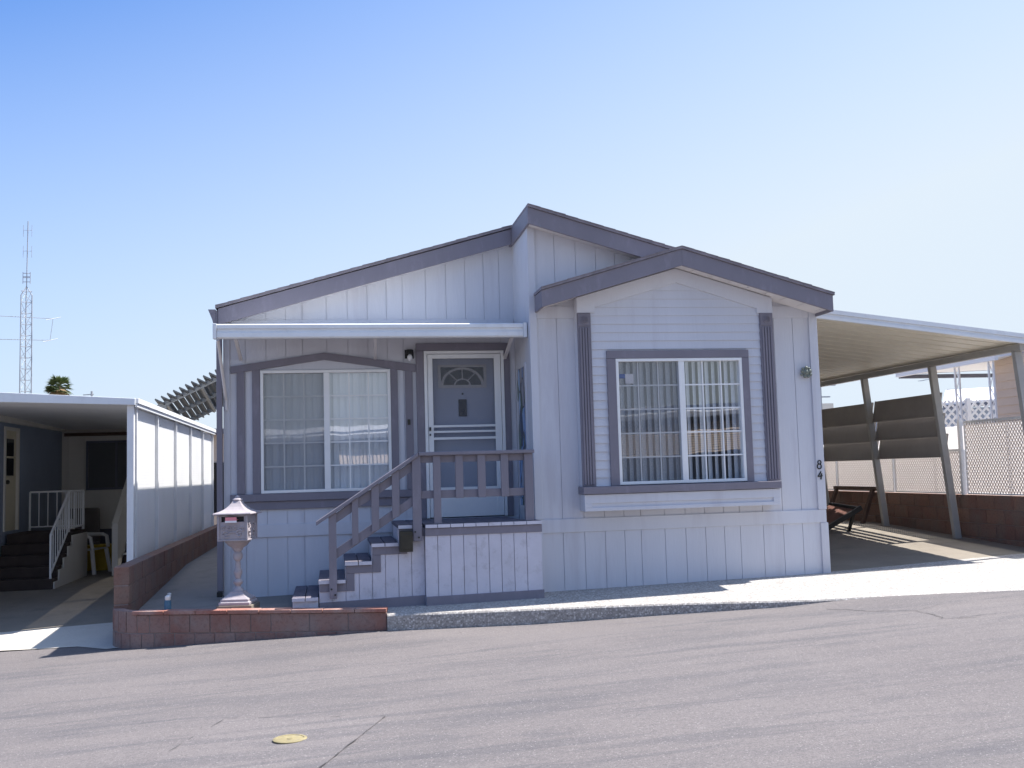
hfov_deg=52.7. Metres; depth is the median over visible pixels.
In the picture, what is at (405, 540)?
metal box
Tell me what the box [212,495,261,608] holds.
mailbox
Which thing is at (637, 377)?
window
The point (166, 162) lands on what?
sky
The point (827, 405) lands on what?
house
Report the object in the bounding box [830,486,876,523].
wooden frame
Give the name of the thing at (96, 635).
concrete apron
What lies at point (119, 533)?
back stairs
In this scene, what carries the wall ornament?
attached to the mobile home at (655, 406)
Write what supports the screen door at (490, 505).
in the mobile home at (655, 406)
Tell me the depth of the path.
12.61 m
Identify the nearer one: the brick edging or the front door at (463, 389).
the brick edging
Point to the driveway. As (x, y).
(859, 545)
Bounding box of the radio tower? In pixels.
[0,221,60,393]
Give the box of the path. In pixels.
[139,542,318,609]
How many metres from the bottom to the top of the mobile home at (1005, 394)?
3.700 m
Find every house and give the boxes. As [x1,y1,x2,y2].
[207,429,223,524]
[822,403,833,408]
[876,387,994,426]
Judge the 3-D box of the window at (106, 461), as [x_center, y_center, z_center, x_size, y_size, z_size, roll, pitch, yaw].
[-7.380,1.508,19.261,1.060,0.910,0.060,-1,-5,-10]
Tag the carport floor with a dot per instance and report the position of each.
(88, 599)
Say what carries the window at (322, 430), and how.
in the mobile home at (655, 406)
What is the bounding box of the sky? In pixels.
[0,0,1023,428]
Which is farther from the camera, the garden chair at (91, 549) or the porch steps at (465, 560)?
the garden chair at (91, 549)
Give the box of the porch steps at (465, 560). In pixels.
[292,449,544,607]
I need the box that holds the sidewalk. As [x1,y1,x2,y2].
[387,553,1023,630]
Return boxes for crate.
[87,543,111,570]
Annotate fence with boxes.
[823,421,1023,495]
[824,416,1023,495]
[941,398,994,426]
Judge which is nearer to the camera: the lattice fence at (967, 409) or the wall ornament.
the wall ornament
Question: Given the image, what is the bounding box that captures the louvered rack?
[155,369,215,420]
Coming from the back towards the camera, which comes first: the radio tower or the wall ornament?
the radio tower
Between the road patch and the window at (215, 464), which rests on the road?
the road patch
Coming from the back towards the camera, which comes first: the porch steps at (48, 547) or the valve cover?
the porch steps at (48, 547)
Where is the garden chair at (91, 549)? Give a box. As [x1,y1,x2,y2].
[58,519,111,574]
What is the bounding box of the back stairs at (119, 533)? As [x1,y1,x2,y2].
[112,478,126,575]
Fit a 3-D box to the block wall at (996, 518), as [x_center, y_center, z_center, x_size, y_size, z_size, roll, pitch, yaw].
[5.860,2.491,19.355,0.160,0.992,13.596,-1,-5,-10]
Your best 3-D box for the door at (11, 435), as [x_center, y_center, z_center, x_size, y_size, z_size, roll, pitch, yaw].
[-7.791,1.500,16.051,0.115,1.550,0.640,-1,-5,-10]
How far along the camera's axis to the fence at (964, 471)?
14.94 m
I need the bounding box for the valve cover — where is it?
[272,734,306,743]
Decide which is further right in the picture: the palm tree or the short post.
the short post
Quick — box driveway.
[829,520,1023,570]
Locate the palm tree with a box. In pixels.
[43,375,73,394]
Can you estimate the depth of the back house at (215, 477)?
30.79 m
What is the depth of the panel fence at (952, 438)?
17.26 m
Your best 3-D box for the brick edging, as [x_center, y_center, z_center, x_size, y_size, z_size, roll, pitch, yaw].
[-2.767,2.538,10.717,2.968,0.437,0.330,-2,-5,5]
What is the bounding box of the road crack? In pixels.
[169,602,1013,766]
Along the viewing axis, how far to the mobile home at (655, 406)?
12.08 m
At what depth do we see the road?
7.26 m
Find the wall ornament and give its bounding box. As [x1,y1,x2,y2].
[800,366,811,377]
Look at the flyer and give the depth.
10.81 m
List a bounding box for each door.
[5,430,15,530]
[423,350,507,517]
[427,358,498,517]
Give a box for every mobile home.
[0,415,200,579]
[208,203,834,596]
[896,350,1023,425]
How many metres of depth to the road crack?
6.94 m
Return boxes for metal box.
[399,530,412,551]
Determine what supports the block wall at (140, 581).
on the carport floor
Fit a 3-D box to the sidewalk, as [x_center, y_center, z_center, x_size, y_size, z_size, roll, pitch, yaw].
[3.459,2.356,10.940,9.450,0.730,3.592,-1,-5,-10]
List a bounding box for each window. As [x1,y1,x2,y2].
[86,440,126,489]
[214,462,223,512]
[260,369,391,493]
[516,362,528,508]
[616,357,747,484]
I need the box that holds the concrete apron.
[0,622,117,650]
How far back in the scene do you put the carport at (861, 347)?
15.13 m
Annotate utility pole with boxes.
[820,385,835,409]
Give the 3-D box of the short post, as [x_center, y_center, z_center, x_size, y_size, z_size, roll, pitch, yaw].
[-3.599,2.360,10.797,0.072,0.295,0.072,-1,-5,-10]
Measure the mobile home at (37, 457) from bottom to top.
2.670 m
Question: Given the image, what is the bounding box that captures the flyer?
[225,517,238,522]
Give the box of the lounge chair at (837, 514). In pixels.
[826,503,862,530]
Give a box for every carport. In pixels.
[0,392,215,561]
[816,310,1023,538]
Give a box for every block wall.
[113,524,223,630]
[828,490,1023,546]
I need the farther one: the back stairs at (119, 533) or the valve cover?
the back stairs at (119, 533)
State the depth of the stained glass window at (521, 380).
12.31 m
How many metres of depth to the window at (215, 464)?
30.77 m
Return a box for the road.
[0,590,1023,767]
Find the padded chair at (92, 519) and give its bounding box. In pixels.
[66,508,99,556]
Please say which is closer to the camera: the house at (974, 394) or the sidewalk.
the sidewalk
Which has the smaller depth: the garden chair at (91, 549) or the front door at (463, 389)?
the front door at (463, 389)
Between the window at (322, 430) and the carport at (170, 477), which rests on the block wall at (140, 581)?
the carport at (170, 477)
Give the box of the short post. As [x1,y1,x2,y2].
[164,595,170,609]
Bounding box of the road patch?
[142,716,383,767]
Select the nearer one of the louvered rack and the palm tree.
the louvered rack
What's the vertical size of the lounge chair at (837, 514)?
0.476 m
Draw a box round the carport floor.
[0,563,123,631]
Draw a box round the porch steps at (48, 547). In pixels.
[0,490,86,591]
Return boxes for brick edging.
[113,607,387,648]
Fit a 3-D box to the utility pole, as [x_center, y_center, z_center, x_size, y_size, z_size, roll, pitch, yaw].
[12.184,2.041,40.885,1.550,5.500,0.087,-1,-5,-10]

